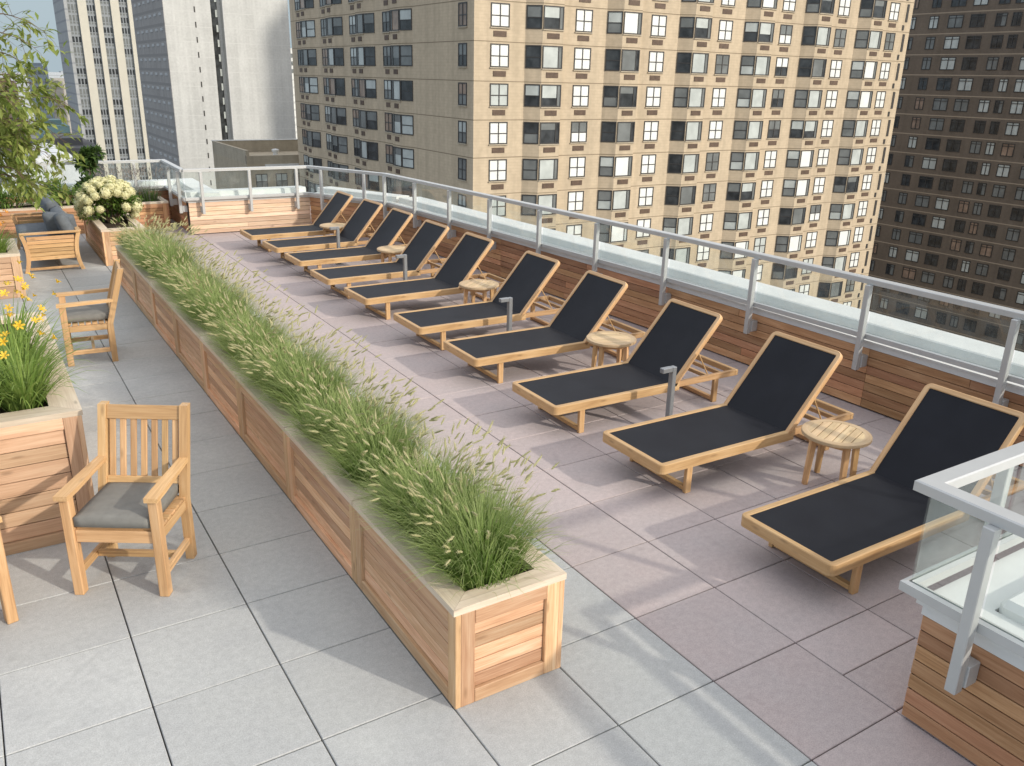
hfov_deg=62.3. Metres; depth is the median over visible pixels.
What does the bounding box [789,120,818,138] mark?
window
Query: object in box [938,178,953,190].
window
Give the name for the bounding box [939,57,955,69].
window
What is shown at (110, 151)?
window
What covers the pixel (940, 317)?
window
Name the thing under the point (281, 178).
window
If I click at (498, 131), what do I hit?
window
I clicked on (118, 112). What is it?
window
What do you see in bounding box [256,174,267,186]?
window
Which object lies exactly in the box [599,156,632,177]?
window
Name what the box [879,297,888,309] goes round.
window
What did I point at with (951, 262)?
window
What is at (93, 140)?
window
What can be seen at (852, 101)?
window
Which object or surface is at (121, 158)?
window
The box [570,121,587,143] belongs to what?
window
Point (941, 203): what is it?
window
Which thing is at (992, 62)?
window
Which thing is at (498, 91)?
window
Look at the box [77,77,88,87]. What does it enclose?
window
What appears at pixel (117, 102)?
window
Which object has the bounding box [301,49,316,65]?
window
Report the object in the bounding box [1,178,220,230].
parapet wall
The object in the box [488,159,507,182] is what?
window
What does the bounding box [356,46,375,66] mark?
window
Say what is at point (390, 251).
side table
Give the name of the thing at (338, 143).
window
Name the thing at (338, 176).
window
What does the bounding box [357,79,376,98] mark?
window
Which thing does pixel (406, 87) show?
window
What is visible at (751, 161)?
window
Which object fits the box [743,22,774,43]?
window
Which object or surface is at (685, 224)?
window
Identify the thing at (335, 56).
window
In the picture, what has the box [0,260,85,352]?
daylily
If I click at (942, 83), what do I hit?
window
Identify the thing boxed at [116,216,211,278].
fountain grass
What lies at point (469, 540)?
fountain grass
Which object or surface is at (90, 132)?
window
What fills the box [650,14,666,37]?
window
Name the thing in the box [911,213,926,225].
window
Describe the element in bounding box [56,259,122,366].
armchair
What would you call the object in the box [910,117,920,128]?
window
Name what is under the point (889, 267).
window
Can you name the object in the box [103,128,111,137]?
window
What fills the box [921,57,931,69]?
window
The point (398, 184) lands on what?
window
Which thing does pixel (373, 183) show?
window
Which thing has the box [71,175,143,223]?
hydrangea
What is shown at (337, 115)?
window
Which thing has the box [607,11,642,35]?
window
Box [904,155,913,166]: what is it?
window
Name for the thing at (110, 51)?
window
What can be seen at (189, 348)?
planter box
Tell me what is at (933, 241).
window
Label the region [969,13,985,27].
window
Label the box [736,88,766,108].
window
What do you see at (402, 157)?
window
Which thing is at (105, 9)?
window
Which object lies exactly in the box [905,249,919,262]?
window
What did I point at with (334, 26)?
window
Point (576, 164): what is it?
window
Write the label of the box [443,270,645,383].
sun lounger
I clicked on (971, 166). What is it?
window
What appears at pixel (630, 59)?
window
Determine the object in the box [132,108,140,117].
window
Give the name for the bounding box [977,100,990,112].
window
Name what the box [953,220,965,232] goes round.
window
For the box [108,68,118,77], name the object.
window
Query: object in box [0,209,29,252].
daylily
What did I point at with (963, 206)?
window
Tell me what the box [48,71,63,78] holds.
city building
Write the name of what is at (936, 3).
window
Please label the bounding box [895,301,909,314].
window
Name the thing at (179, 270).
fountain grass
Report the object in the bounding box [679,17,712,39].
window
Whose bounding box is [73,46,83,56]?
window
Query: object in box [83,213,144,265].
planter box
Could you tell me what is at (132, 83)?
window
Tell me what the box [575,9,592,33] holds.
window
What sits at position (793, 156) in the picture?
window
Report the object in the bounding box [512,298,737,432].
sun lounger
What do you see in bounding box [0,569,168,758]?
terrace base
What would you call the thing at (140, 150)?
window
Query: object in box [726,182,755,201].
window
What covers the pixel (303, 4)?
window
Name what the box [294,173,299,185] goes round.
window
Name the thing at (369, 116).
window
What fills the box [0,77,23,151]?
city building
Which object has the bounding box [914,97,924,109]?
window
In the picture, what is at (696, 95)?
window
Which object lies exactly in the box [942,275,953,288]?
window
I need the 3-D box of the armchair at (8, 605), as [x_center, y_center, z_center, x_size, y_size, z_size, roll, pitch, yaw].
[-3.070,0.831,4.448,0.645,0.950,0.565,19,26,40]
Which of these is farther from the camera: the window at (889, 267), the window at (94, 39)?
the window at (94, 39)
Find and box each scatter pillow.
[40,194,56,211]
[42,211,76,235]
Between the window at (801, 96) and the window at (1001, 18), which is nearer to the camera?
the window at (801, 96)
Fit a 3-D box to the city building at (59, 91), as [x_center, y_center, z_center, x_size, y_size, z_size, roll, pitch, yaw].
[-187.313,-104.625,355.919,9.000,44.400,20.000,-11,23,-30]
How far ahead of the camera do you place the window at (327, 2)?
83.89 m
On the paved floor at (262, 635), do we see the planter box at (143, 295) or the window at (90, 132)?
the planter box at (143, 295)
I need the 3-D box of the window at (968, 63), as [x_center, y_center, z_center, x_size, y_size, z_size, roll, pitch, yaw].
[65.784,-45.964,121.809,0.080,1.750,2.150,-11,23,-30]
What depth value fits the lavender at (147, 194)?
15.87 m
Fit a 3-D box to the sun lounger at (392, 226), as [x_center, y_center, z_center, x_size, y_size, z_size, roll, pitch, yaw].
[-2.317,-2.140,12.855,2.130,0.872,0.710,-11,23,-30]
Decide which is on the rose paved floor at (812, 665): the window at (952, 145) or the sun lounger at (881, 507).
the sun lounger at (881, 507)
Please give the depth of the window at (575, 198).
72.60 m
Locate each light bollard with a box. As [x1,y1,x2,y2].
[329,227,342,264]
[395,254,407,279]
[499,297,512,330]
[660,365,676,416]
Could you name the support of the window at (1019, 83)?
in the apartment tower at (950, 221)
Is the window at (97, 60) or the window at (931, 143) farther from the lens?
the window at (97, 60)
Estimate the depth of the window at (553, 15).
65.06 m
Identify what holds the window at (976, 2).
in the apartment tower at (950, 221)
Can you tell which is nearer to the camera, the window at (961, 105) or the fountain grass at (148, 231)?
the fountain grass at (148, 231)
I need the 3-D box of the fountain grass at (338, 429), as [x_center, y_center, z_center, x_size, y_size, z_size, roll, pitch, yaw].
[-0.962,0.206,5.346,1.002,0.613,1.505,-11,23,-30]
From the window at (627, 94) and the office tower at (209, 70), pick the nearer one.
the window at (627, 94)
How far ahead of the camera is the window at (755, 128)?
79.83 m
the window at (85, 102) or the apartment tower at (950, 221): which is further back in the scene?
the window at (85, 102)
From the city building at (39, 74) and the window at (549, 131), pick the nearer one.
the window at (549, 131)
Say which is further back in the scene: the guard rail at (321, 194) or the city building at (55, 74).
the city building at (55, 74)
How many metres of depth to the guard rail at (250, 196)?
15.58 m
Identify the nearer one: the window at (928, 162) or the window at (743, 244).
the window at (743, 244)
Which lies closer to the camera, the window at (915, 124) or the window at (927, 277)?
the window at (915, 124)
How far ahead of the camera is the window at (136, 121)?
297.17 m
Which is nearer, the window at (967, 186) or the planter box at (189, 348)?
the planter box at (189, 348)
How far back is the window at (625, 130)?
71.91 m
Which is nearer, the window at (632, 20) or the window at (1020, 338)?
the window at (632, 20)
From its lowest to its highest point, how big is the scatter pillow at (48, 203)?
0.537 m
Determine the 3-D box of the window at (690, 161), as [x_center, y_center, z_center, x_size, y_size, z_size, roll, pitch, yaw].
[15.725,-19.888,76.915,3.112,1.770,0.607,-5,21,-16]
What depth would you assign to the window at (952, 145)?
125.69 m
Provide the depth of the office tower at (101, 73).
288.55 m
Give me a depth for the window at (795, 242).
87.65 m
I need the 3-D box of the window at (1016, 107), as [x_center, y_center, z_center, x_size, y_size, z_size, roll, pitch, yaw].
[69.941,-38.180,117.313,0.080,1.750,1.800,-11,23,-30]
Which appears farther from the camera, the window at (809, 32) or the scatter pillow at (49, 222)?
the window at (809, 32)
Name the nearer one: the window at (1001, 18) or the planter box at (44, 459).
the planter box at (44, 459)
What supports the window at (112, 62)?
in the office tower at (101, 73)
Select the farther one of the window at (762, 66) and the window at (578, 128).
the window at (762, 66)
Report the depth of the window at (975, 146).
122.94 m
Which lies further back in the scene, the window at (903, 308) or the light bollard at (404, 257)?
the window at (903, 308)
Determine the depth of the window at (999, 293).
123.39 m
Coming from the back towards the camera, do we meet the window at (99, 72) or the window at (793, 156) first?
the window at (99, 72)
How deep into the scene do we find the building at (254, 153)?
104.21 m
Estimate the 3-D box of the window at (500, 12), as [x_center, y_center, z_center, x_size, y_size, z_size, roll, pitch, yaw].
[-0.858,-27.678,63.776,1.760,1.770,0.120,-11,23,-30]
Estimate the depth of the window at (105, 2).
281.49 m
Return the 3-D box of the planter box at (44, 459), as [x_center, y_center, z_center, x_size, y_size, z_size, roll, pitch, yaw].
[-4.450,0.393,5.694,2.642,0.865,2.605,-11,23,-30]
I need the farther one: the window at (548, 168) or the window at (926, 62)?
the window at (926, 62)
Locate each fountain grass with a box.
[102,214,180,256]
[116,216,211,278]
[135,241,240,298]
[153,248,272,330]
[181,280,309,365]
[214,304,380,418]
[266,356,444,490]
[340,409,578,600]
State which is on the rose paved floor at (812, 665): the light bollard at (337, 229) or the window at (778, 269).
the light bollard at (337, 229)
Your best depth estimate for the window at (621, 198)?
73.84 m
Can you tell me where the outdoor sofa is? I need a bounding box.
[10,201,85,273]
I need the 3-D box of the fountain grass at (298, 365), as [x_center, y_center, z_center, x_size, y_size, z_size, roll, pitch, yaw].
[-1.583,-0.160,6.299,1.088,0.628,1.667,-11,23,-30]
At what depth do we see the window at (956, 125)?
124.73 m
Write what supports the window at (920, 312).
in the apartment tower at (950, 221)
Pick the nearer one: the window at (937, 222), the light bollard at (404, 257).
the light bollard at (404, 257)
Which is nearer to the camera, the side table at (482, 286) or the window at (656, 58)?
the side table at (482, 286)
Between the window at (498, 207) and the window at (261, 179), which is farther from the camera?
the window at (261, 179)
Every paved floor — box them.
[0,229,816,765]
[158,207,1023,765]
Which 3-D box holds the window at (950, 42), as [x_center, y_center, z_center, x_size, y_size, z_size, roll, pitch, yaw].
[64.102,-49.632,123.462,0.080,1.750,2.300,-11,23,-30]
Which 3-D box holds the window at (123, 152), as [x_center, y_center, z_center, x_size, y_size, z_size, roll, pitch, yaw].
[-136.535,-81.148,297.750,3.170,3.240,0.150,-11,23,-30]
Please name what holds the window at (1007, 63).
in the apartment tower at (950, 221)
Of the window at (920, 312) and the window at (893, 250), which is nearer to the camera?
the window at (920, 312)
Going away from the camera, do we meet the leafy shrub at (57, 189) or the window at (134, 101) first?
the leafy shrub at (57, 189)
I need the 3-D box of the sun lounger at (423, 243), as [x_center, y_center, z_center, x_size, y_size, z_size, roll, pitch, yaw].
[-1.692,-1.755,11.829,2.130,0.872,0.710,-11,23,-30]
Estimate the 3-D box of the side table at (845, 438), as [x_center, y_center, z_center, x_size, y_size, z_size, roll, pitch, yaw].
[2.404,0.561,6.352,0.500,0.420,0.500,16,24,35]
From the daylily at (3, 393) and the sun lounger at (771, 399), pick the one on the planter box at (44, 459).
the daylily at (3, 393)
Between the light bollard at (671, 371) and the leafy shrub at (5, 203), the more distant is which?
the leafy shrub at (5, 203)
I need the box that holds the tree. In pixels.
[0,1,89,212]
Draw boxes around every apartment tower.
[289,0,914,308]
[868,0,1023,351]
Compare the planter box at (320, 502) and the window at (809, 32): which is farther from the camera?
the window at (809, 32)
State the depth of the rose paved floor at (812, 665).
5.73 m
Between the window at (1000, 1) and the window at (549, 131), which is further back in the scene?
the window at (1000, 1)
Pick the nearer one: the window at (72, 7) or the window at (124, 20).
the window at (72, 7)
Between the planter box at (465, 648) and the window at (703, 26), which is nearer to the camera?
the planter box at (465, 648)
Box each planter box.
[0,196,170,238]
[0,238,26,298]
[0,311,94,555]
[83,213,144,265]
[115,245,138,303]
[131,261,162,326]
[149,281,177,355]
[171,305,259,391]
[200,335,295,438]
[236,374,354,499]
[284,424,442,583]
[352,495,566,708]
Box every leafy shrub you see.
[0,181,33,208]
[36,176,76,206]
[70,144,107,199]
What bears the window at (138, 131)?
in the office tower at (101, 73)
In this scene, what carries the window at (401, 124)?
in the apartment tower at (764, 126)
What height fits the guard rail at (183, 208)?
0.795 m
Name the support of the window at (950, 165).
in the apartment tower at (950, 221)
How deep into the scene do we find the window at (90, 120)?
289.50 m
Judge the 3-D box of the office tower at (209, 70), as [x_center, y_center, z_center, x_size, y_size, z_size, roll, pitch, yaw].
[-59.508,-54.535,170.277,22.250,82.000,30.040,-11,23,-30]
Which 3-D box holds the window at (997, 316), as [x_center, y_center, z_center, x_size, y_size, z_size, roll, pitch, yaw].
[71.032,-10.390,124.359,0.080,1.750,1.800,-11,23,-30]
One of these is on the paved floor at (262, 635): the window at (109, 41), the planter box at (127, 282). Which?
the planter box at (127, 282)
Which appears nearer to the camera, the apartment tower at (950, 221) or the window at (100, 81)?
the apartment tower at (950, 221)
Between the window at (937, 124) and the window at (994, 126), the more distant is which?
the window at (937, 124)
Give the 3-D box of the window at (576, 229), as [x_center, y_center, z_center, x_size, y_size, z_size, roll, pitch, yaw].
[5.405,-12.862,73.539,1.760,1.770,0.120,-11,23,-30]
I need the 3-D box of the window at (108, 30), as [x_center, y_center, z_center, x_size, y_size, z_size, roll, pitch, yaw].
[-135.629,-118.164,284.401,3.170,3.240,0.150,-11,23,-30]
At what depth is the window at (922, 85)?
128.12 m
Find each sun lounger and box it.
[240,190,370,251]
[262,199,399,264]
[285,208,412,272]
[310,220,448,298]
[344,232,504,319]
[393,251,564,349]
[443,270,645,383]
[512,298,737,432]
[603,331,853,492]
[741,383,1023,594]
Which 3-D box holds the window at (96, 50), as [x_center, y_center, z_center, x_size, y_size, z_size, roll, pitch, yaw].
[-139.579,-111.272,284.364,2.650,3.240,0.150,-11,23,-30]
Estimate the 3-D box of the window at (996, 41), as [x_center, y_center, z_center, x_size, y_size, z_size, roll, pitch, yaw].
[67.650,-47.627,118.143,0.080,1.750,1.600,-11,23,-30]
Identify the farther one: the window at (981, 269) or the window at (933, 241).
the window at (933, 241)
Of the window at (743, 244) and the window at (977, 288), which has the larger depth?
the window at (977, 288)
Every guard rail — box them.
[5,159,187,212]
[182,165,307,213]
[306,165,382,209]
[382,173,1023,407]
[898,441,1023,694]
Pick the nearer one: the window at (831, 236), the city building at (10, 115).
the window at (831, 236)
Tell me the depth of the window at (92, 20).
281.01 m
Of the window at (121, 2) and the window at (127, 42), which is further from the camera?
the window at (127, 42)
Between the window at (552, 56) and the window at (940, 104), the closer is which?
the window at (552, 56)
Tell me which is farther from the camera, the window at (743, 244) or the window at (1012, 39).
the window at (1012, 39)
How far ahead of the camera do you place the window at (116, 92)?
291.06 m
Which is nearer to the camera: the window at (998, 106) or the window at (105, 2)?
the window at (998, 106)
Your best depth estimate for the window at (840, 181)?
89.68 m
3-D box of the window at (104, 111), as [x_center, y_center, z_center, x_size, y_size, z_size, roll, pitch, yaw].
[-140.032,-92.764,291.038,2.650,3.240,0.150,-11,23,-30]
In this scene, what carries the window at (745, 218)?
in the apartment tower at (764, 126)
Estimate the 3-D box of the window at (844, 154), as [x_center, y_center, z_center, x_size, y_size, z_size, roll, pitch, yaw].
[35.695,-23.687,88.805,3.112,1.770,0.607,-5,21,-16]
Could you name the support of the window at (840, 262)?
in the apartment tower at (764, 126)
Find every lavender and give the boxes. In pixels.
[87,164,145,191]
[115,163,172,201]
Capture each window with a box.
[67,2,77,13]
[68,13,79,24]
[70,24,80,34]
[71,35,82,45]
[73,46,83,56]
[74,56,85,66]
[76,67,86,76]
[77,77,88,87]
[79,88,89,97]
[80,98,90,107]
[82,108,92,117]
[84,118,93,127]
[85,128,94,137]
[86,0,93,3]
[86,4,95,14]
[86,138,95,144]
[88,14,96,24]
[89,25,98,35]
[91,36,99,46]
[92,46,100,56]
[93,57,102,66]
[95,67,103,77]
[96,78,105,87]
[98,88,106,97]
[99,98,107,107]
[100,0,109,4]
[100,4,110,15]
[100,108,108,117]
[102,15,112,25]
[102,118,110,127]
[103,26,113,36]
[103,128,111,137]
[104,36,114,46]
[104,138,112,147]
[106,47,116,57]
[106,148,114,156]
[107,57,117,67]
[107,157,115,166]
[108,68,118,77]
[108,167,116,176]
[110,78,120,87]
[111,88,121,97]
[112,98,122,107]
[114,108,123,117]
[115,118,125,127]
[116,128,126,137]
[118,0,126,5]
[118,138,127,146]
[119,6,127,15]
[119,147,128,156]
[120,16,129,26]
[120,157,129,166]
[122,27,130,36]
[122,167,131,175]
[123,37,131,47]
[124,48,132,57]
[125,58,134,67]
[127,68,135,77]
[128,78,136,87]
[129,88,137,97]
[130,98,138,107]
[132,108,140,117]
[133,118,141,127]
[134,128,142,137]
[135,138,143,146]
[136,147,144,156]
[138,157,145,165]
[139,166,146,175]
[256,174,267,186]
[276,173,287,186]
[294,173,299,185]
[299,0,313,9]
[300,20,315,38]
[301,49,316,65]
[324,0,341,5]
[325,17,342,36]
[327,48,343,66]
[328,78,344,95]
[330,107,346,124]
[331,135,347,153]
[332,162,348,181]
[355,13,374,34]
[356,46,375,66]
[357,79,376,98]
[358,110,377,129]
[360,140,378,160]
[361,170,378,190]
[390,8,411,31]
[390,45,412,66]
[391,80,412,101]
[392,114,413,135]
[393,146,413,168]
[394,178,413,196]
[488,122,507,145]
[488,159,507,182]
[489,83,508,107]
[490,2,510,28]
[490,43,509,68]
[492,195,506,216]
[521,194,556,215]
[522,158,557,181]
[523,122,559,144]
[524,84,560,107]
[525,45,562,69]
[526,5,564,30]
[566,224,581,236]
[567,191,583,211]
[568,156,585,178]
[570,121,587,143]
[571,85,589,107]
[573,47,590,70]
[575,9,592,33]
[597,190,630,210]
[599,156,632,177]
[599,222,627,243]
[601,121,634,143]
[603,86,637,107]
[605,49,639,72]
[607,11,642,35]
[642,121,658,141]
[645,86,661,107]
[647,51,663,73]
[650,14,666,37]
[661,247,690,263]
[663,217,693,235]
[665,186,696,205]
[668,154,699,173]
[670,121,702,141]
[673,87,705,108]
[676,52,708,74]
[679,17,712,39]
[719,269,745,277]
[720,241,748,259]
[721,0,735,6]
[723,212,752,230]
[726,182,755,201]
[730,152,759,170]
[733,120,762,139]
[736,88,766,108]
[740,55,770,76]
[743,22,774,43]
[747,0,777,9]
[771,263,797,279]
[775,235,802,252]
[778,207,805,225]
[782,179,809,197]
[786,150,813,168]
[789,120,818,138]
[793,89,822,108]
[797,58,826,77]
[801,26,831,46]
[806,0,834,14]
[817,281,842,298]
[822,256,846,270]
[825,230,850,246]
[829,203,854,220]
[833,176,859,193]
[837,148,863,165]
[841,120,868,137]
[845,91,872,108]
[850,61,877,79]
[854,30,882,49]
[859,0,887,19]
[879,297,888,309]
[885,263,894,275]
[888,246,897,257]
[891,228,900,239]
[894,210,903,222]
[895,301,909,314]
[897,192,907,204]
[898,291,911,297]
[901,174,910,185]
[901,267,915,279]
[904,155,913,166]
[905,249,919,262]
[907,136,917,148]
[908,231,922,244]
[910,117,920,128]
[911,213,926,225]
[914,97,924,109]
[914,194,929,207]
[914,306,927,319]
[917,78,927,89]
[917,296,929,301]
[918,176,933,188]
[920,271,934,283]
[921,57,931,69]
[921,157,936,169]
[924,37,935,49]
[924,253,938,266]
[925,137,940,150]
[927,235,941,247]
[928,16,938,28]
[928,118,944,130]
[931,216,945,229]
[932,0,941,7]
[932,98,948,110]
[934,197,949,210]
[935,78,951,90]
[935,311,946,324]
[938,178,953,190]
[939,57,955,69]
[939,301,948,306]
[942,159,957,171]
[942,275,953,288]
[943,36,959,48]
[945,139,960,151]
[946,257,957,269]
[947,15,963,27]
[949,119,964,131]
[950,239,961,251]
[951,0,966,6]
[953,99,968,111]
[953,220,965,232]
[957,78,973,90]
[957,200,969,213]
[961,57,977,69]
[961,181,973,193]
[963,318,976,332]
[965,35,981,48]
[965,161,977,173]
[967,307,978,313]
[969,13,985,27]
[969,141,981,153]
[971,282,984,295]
[973,0,988,5]
[973,120,985,133]
[975,263,988,276]
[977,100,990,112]
[979,244,992,257]
[981,78,994,91]
[983,224,997,237]
[984,324,998,337]
[985,57,998,69]
[987,204,1001,217]
[988,121,999,134]
[988,312,1000,318]
[990,35,1003,48]
[991,184,1005,197]
[992,286,1006,300]
[993,100,1003,112]
[994,12,1007,26]
[996,164,1010,177]
[997,79,1008,91]
[997,267,1011,280]
[999,0,1010,3]
[1000,143,1014,156]
[1001,247,1015,261]
[1002,57,1012,69]
[1004,122,1019,135]
[1005,228,1020,241]
[1006,34,1017,47]
[1006,331,1023,344]
[1009,101,1023,113]
[1010,207,1023,221]
[1011,12,1022,25]
[1013,79,1023,92]
[1014,187,1023,200]
[1015,291,1023,304]
[1018,57,1023,69]
[1019,166,1023,178]
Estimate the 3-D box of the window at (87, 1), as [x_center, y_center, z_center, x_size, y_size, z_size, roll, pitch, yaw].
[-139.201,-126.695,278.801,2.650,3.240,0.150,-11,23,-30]
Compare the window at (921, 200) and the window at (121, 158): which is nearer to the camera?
the window at (921, 200)
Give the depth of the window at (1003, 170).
120.23 m
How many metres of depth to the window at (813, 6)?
79.98 m
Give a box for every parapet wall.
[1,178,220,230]
[181,186,310,233]
[310,186,408,233]
[388,197,1023,466]
[902,548,1023,765]
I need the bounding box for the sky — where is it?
[0,0,291,72]
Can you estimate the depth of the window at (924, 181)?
130.20 m
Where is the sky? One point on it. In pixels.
(44, 8)
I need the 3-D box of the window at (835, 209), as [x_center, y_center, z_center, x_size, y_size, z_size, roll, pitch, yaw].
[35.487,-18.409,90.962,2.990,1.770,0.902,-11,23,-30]
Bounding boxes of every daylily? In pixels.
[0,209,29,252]
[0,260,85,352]
[0,275,96,384]
[0,304,103,411]
[0,353,36,397]
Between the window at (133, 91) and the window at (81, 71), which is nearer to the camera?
the window at (81, 71)
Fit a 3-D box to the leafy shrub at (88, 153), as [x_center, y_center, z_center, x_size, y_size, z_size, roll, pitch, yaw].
[-7.723,-3.804,15.433,0.796,1.132,0.651,-11,23,-30]
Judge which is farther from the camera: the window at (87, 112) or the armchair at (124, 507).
the window at (87, 112)
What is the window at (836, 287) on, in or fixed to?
in the apartment tower at (764, 126)
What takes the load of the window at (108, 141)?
in the office tower at (101, 73)
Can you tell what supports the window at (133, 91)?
in the office tower at (101, 73)
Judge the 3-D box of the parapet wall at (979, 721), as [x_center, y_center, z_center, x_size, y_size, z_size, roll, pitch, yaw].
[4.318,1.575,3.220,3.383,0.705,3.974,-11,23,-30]
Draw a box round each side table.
[319,223,346,249]
[377,245,405,278]
[459,279,498,303]
[586,331,636,366]
[801,419,872,484]
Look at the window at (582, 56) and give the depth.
68.73 m
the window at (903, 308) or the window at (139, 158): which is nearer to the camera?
the window at (903, 308)
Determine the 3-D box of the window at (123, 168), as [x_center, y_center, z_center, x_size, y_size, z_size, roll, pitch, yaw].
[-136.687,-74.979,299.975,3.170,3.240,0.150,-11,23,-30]
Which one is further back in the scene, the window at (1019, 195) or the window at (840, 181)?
the window at (1019, 195)
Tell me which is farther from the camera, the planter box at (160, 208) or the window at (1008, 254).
the window at (1008, 254)
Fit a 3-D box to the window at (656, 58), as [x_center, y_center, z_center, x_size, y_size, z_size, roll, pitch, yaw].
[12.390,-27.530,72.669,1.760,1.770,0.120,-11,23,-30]
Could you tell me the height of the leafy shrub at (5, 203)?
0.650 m
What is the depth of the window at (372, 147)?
82.18 m
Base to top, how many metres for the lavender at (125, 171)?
0.746 m
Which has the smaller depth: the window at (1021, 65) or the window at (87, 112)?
the window at (1021, 65)
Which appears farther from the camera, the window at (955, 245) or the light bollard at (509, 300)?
the window at (955, 245)
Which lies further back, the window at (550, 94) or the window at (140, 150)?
the window at (140, 150)
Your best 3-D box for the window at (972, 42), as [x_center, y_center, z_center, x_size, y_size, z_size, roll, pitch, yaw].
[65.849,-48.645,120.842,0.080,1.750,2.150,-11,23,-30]
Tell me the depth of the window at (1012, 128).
118.26 m
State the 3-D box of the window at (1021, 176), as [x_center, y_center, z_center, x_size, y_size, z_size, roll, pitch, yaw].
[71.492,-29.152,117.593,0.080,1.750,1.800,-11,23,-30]
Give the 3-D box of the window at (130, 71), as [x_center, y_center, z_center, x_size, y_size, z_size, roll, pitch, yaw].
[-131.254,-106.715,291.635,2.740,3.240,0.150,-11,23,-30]
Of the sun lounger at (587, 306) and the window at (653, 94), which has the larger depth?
the window at (653, 94)
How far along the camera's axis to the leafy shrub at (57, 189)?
15.18 m
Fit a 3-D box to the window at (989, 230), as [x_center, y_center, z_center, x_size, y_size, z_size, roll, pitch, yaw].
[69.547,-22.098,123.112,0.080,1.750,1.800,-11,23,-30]
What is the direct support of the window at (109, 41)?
in the office tower at (101, 73)
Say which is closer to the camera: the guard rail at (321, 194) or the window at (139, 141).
the guard rail at (321, 194)
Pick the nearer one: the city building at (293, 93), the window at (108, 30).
the window at (108, 30)
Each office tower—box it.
[53,0,151,180]
[131,0,295,188]
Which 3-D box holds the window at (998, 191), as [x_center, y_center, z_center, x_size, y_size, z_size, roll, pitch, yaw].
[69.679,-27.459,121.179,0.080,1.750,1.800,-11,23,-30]
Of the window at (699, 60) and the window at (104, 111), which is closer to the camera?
the window at (699, 60)
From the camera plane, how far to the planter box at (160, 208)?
15.32 m
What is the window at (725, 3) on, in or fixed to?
in the apartment tower at (764, 126)
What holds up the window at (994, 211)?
in the apartment tower at (950, 221)
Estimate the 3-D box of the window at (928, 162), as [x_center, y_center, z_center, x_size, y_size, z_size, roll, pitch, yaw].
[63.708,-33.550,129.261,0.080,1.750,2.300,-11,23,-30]
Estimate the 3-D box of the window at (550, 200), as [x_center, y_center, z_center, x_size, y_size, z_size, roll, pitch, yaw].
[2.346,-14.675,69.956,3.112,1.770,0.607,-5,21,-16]
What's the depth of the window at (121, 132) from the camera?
295.50 m
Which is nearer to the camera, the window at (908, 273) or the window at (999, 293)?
the window at (999, 293)
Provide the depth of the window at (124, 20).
286.06 m
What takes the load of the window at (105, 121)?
in the office tower at (101, 73)
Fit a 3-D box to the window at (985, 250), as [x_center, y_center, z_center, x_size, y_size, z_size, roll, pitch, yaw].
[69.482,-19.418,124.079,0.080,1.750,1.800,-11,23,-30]
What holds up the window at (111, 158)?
in the office tower at (101, 73)
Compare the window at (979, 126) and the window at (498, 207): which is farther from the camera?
the window at (979, 126)
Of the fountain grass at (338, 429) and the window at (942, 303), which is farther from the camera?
the window at (942, 303)
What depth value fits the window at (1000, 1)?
116.42 m
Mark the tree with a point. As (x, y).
(11, 131)
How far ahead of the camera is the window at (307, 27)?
90.74 m
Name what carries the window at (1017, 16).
in the apartment tower at (950, 221)
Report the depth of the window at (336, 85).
86.46 m
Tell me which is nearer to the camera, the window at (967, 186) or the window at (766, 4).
the window at (766, 4)
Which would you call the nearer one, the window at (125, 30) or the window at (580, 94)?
the window at (580, 94)
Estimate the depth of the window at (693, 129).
75.87 m
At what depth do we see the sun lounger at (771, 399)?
6.69 m
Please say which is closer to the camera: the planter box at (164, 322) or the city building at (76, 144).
the planter box at (164, 322)
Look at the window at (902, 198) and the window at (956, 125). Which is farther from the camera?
the window at (902, 198)
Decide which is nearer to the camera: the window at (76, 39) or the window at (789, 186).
the window at (789, 186)
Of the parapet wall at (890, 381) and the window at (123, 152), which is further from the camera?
the window at (123, 152)
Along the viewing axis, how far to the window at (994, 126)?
120.30 m
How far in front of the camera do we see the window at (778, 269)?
88.62 m
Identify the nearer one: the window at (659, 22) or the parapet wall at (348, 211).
the parapet wall at (348, 211)
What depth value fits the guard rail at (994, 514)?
3.62 m
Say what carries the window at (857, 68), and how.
in the apartment tower at (764, 126)
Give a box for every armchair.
[0,516,18,623]
[53,401,196,596]
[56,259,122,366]
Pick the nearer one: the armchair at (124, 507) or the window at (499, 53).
the armchair at (124, 507)
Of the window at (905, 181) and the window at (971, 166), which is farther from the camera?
the window at (905, 181)
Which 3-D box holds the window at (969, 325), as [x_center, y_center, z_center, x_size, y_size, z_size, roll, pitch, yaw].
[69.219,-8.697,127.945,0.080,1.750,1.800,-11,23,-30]
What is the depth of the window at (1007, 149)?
119.23 m
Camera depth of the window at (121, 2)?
284.15 m
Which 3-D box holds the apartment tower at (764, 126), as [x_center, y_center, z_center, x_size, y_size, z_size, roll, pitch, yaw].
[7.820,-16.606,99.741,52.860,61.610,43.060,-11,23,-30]
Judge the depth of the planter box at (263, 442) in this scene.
6.31 m
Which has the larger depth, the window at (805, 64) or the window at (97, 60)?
the window at (97, 60)
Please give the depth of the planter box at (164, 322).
9.28 m
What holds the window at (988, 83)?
in the apartment tower at (950, 221)
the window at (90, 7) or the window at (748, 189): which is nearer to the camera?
the window at (748, 189)
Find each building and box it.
[0,72,34,123]
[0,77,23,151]
[2,143,84,184]
[28,63,54,137]
[30,133,104,177]
[39,118,69,137]
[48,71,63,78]
[49,78,71,132]
[211,139,299,188]
[290,48,296,138]
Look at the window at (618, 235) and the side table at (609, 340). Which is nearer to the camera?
the side table at (609, 340)
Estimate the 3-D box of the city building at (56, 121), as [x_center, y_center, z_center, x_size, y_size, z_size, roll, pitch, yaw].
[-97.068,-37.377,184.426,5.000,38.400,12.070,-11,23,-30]

